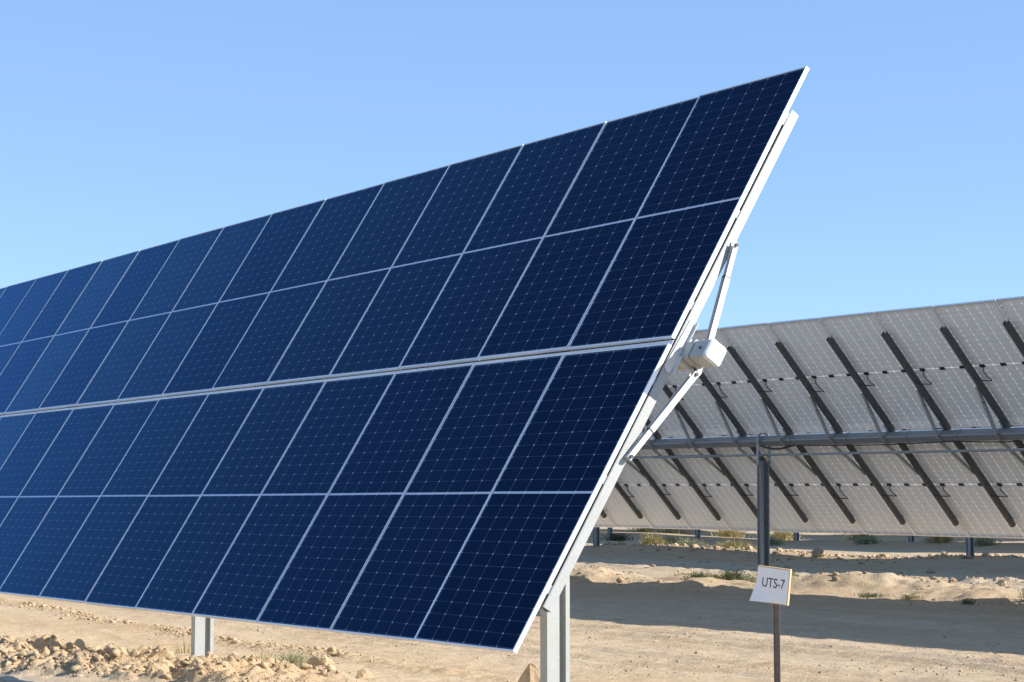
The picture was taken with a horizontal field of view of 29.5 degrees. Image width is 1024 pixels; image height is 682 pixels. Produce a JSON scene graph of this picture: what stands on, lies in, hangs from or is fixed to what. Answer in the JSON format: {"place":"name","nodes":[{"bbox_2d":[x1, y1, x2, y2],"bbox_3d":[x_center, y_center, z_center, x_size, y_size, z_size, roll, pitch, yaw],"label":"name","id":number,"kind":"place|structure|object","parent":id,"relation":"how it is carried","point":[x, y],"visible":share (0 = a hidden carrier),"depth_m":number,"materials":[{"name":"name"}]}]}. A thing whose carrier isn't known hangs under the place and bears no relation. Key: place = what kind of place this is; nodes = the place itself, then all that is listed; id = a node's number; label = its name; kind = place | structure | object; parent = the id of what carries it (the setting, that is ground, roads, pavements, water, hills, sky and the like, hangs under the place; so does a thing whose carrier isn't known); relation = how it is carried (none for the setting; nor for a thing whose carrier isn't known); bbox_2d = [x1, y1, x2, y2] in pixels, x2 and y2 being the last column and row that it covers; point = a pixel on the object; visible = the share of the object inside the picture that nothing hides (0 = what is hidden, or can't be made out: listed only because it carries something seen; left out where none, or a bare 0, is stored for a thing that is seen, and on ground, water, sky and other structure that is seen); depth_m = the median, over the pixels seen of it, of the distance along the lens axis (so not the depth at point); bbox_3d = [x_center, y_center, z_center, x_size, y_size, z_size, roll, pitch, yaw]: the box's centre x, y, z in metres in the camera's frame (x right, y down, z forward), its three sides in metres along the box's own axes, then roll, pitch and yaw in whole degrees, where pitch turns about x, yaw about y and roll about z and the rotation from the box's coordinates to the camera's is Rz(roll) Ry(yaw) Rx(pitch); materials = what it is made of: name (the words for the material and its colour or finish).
{"place":"outdoors","nodes":[
{"label":"outdoors","id":0,"kind":"place"},
{"bbox_2d":[0,527,1023,681],"bbox_3d":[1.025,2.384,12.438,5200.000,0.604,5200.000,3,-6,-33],"label":"ground","id":1,"kind":"structure","parent":0,"point":[922,622],"depth_m":22.87,"materials":[{"name":"beige sand"}]},
{"bbox_2d":[73,639,85,651],"bbox_3d":[-4.218,2.967,18.968,0.126,0.129,0.222,1,-5,-13],"label":"rock","id":2,"kind":"object","parent":1,"relation":"on","point":[79,644],"visible":0.81,"depth_m":18.93,"materials":[{"name":"stone"}]},
{"bbox_2d":[104,646,128,657],"bbox_3d":[-3.598,2.848,17.686,0.205,0.162,0.170,3,-6,-33],"label":"rock","id":3,"kind":"object","parent":1,"relation":"on","point":[107,649],"visible":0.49,"depth_m":17.65,"materials":[{"name":"stone"}]},
{"bbox_2d":[117,647,129,653],"bbox_3d":[-3.749,3.024,18.779,0.195,0.144,0.127,1,-5,-8],"label":"rock","id":4,"kind":"object","parent":1,"relation":"on","point":[122,649],"visible":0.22,"depth_m":18.76,"materials":[{"name":"stone"}]},
{"bbox_2d":[0,634,351,681],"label":"dug soil","id":5,"kind":"structure","parent":1,"relation":"on","point":[31,653],"depth_m":17.16,"materials":[{"name":"beige soil"}]},
{"bbox_2d":[154,657,174,669],"bbox_3d":[-3.042,2.855,16.990,0.198,0.194,0.152,0,-5,1],"label":"rock","id":6,"kind":"object","parent":5,"relation":"on","point":[167,662],"visible":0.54,"depth_m":16.97,"materials":[{"name":"stone"}]},
{"bbox_2d":[166,638,190,653],"bbox_3d":[-3.285,3.063,19.544,0.374,0.186,0.343,-1,-5,16],"label":"weed","id":7,"kind":"object","parent":1,"relation":"on","point":[181,648],"visible":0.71,"depth_m":19.52,"materials":[{"name":"yellow plant"}]},
{"bbox_2d":[0,601,374,661],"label":"soil windrow","id":8,"kind":"object","parent":1,"relation":"on","point":[332,649],"visible":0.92,"depth_m":22.90,"materials":[{"name":"beige soil"}]},
{"bbox_2d":[205,651,217,658],"bbox_3d":[-2.822,2.976,18.298,0.122,0.122,0.158,1,-5,-11],"label":"rock","id":9,"kind":"object","parent":1,"relation":"on","point":[209,654],"visible":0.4,"depth_m":18.25,"materials":[{"name":"stone"}]},
{"bbox_2d":[248,645,280,658],"bbox_3d":[-2.474,3.021,18.907,0.479,0.171,0.534,3,-6,-33],"label":"weed","id":10,"kind":"object","parent":1,"relation":"on","point":[260,656],"visible":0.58,"depth_m":18.93,"materials":[{"name":"yellow plant"}]},
{"bbox_2d":[261,647,319,666],"bbox_3d":[-2.087,2.950,18.161,0.691,0.194,0.691,1,-5,-6],"label":"weed","id":11,"kind":"object","parent":1,"relation":"on","point":[294,659],"visible":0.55,"depth_m":18.19,"materials":[{"name":"plant"}]},
{"bbox_2d":[308,655,334,667],"bbox_3d":[-1.631,2.766,16.626,0.231,0.170,0.138,-1,-5,14],"label":"rock","id":12,"kind":"object","parent":1,"relation":"on","point":[319,660],"visible":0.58,"depth_m":16.58,"materials":[{"name":"stone"}]},
{"bbox_2d":[355,668,372,678],"bbox_3d":[-1.270,2.846,16.603,0.158,0.110,0.095,3,-6,-33],"label":"rock","id":13,"kind":"object","parent":1,"relation":"on","point":[362,673],"visible":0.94,"depth_m":16.58,"materials":[{"name":"stone"}]},
{"bbox_2d":[0,66,808,681],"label":"solar tracker","id":14,"kind":"object","parent":1,"relation":"on","point":[414,408],"visible":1,"depth_m":15.46,"materials":[{"name":"blue glass"}]},
{"bbox_2d":[518,663,539,681],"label":"rock","id":15,"kind":"object","parent":1,"relation":"on","point":[531,673],"visible":0.89,"depth_m":14.56,"materials":[{"name":"stone"}]},
{"bbox_2d":[600,532,632,540],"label":"bush","id":16,"kind":"object","parent":1,"relation":"on","point":[614,537],"visible":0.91,"depth_m":77.07,"materials":[{"name":"green plant"}]},
{"bbox_2d":[626,528,663,532],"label":"bush","id":17,"kind":"object","parent":1,"relation":"on","point":[645,530],"visible":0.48,"depth_m":90.23,"materials":[{"name":"green plant"}]},
{"bbox_2d":[635,532,667,544],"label":"bush","id":18,"kind":"object","parent":1,"relation":"on","point":[652,539],"visible":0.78,"depth_m":67.69,"materials":[{"name":"yellow plant"}]},
{"bbox_2d":[648,528,694,534],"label":"bush","id":19,"kind":"object","parent":1,"relation":"on","point":[675,531],"visible":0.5,"depth_m":85.37,"materials":[{"name":"green plant"}]},
{"bbox_2d":[661,536,684,543],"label":"bush","id":20,"kind":"object","parent":1,"relation":"on","point":[672,539],"visible":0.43,"depth_m":72.42,"materials":[{"name":"green plant"}]},
{"bbox_2d":[660,537,708,546],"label":"weed","id":21,"kind":"object","parent":1,"relation":"on","point":[689,542],"visible":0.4,"depth_m":63.21,"materials":[{"name":"green plant"}]},
{"bbox_2d":[681,571,710,579],"bbox_3d":[3.514,4.360,36.109,0.833,0.185,0.841,3,-6,-33],"label":"weed","id":22,"kind":"object","parent":1,"relation":"on","point":[698,575],"visible":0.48,"depth_m":36.10,"materials":[{"name":"green plant"}]},
{"bbox_2d":[707,569,751,579],"bbox_3d":[4.021,4.285,35.614,0.924,0.231,1.080,0,-5,3],"label":"weed","id":23,"kind":"object","parent":1,"relation":"on","point":[730,576],"visible":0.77,"depth_m":35.46,"materials":[{"name":"green plant"}]},
{"bbox_2d":[704,538,756,548],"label":"weed","id":24,"kind":"object","parent":1,"relation":"on","point":[734,544],"visible":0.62,"depth_m":61.32,"materials":[{"name":"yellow plant"}]},
{"bbox_2d":[705,530,756,538],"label":"bush","id":25,"kind":"object","parent":1,"relation":"on","point":[729,533],"visible":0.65,"depth_m":82.78,"materials":[{"name":"yellow plant"}]},
{"bbox_2d":[607,527,913,541],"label":"solar tracker","id":26,"kind":"object","parent":1,"relation":"on","point":[697,534],"depth_m":78.28,"materials":[{"name":"grey metal"}]},
{"bbox_2d":[732,572,797,584],"bbox_3d":[4.574,4.256,35.014,1.207,0.298,1.436,-1,-5,12],"label":"weed","id":27,"kind":"object","parent":1,"relation":"on","point":[752,579],"visible":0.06,"depth_m":34.90,"materials":[{"name":"green plant"}]},
{"bbox_2d":[749,565,791,681],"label":"sign","id":28,"kind":"object","parent":1,"relation":"on","point":[772,585],"visible":1,"depth_m":12.47,"materials":[{"name":"white metal"}]},
{"bbox_2d":[755,535,788,545],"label":"bush","id":29,"kind":"object","parent":1,"relation":"on","point":[774,542],"visible":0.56,"depth_m":69.47,"materials":[{"name":"green plant"}]},
{"bbox_2d":[756,532,811,539],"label":"bush","id":30,"kind":"object","parent":1,"relation":"on","point":[785,536],"visible":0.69,"depth_m":77.81,"materials":[{"name":"yellow plant"}]},
{"bbox_2d":[570,541,1023,609],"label":"stony soil","id":31,"kind":"structure","parent":1,"relation":"on","point":[837,556],"depth_m":49.52,"materials":[{"name":"beige soil"}]},
{"bbox_2d":[593,425,1023,557],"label":"solar tracker","id":32,"kind":"object","parent":1,"relation":"on","point":[969,542],"depth_m":49.50,"materials":[{"name":"grey metal"}]},
{"bbox_2d":[594,296,1023,565],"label":"solar tracker","id":33,"kind":"object","parent":1,"relation":"on","point":[946,368],"visible":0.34,"depth_m":30.98,"materials":[{"name":"white glass"}]},
{"bbox_2d":[811,547,824,556],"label":"rock","id":34,"kind":"object","parent":1,"relation":"on","point":[817,552],"visible":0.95,"depth_m":52.94,"materials":[{"name":"stone"}]},
{"bbox_2d":[835,534,885,539],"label":"bush","id":35,"kind":"object","parent":1,"relation":"on","point":[854,536],"visible":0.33,"depth_m":76.21,"materials":[{"name":"green plant"}]},
{"bbox_2d":[843,592,887,598],"bbox_3d":[5.864,4.122,31.592,0.850,0.109,0.597,3,-6,-33],"label":"weed","id":36,"kind":"object","parent":1,"relation":"on","point":[866,595],"visible":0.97,"depth_m":31.53,"materials":[{"name":"green plant"}]},
{"bbox_2d":[851,535,881,544],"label":"bush","id":37,"kind":"object","parent":1,"relation":"on","point":[869,540],"visible":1,"depth_m":68.71,"materials":[{"name":"green plant"}]},
{"bbox_2d":[893,592,923,599],"bbox_3d":[6.212,4.002,30.485,0.545,0.153,0.512,3,-6,-33],"label":"weed","id":38,"kind":"object","parent":1,"relation":"on","point":[906,597],"visible":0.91,"depth_m":30.39,"materials":[{"name":"green plant"}]},
{"bbox_2d":[920,536,957,542],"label":"bush","id":39,"kind":"object","parent":1,"relation":"on","point":[936,539],"visible":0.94,"depth_m":67.25,"materials":[{"name":"green plant"}]},
{"bbox_2d":[960,598,978,604],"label":"weed","id":40,"kind":"object","parent":1,"relation":"on","point":[965,601],"visible":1,"depth_m":28.71,"materials":[{"name":"green plant"}]},
{"bbox_2d":[964,537,1001,546],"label":"bush","id":41,"kind":"object","parent":1,"relation":"on","point":[979,541],"visible":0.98,"depth_m":65.37,"materials":[{"name":"green plant"}]},
{"bbox_2d":[997,579,1006,585],"bbox_3d":[8.732,4.309,34.691,0.182,0.150,0.244,-3,-6,32],"label":"rock","id":42,"kind":"object","parent":1,"relation":"on","point":[1001,582],"visible":0.92,"depth_m":34.62,"materials":[{"name":"stone"}]},
{"bbox_2d":[0,0,1023,329],"label":"sky","id":43,"kind":"structure","parent":0,"point":[127,126],"materials":[{"name":"blue"}]},
{"bbox_2d":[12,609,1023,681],"bbox_3d":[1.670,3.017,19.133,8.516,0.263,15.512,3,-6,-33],"label":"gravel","id":44,"kind":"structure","parent":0,"point":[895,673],"depth_m":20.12,"materials":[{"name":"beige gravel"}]}
]}

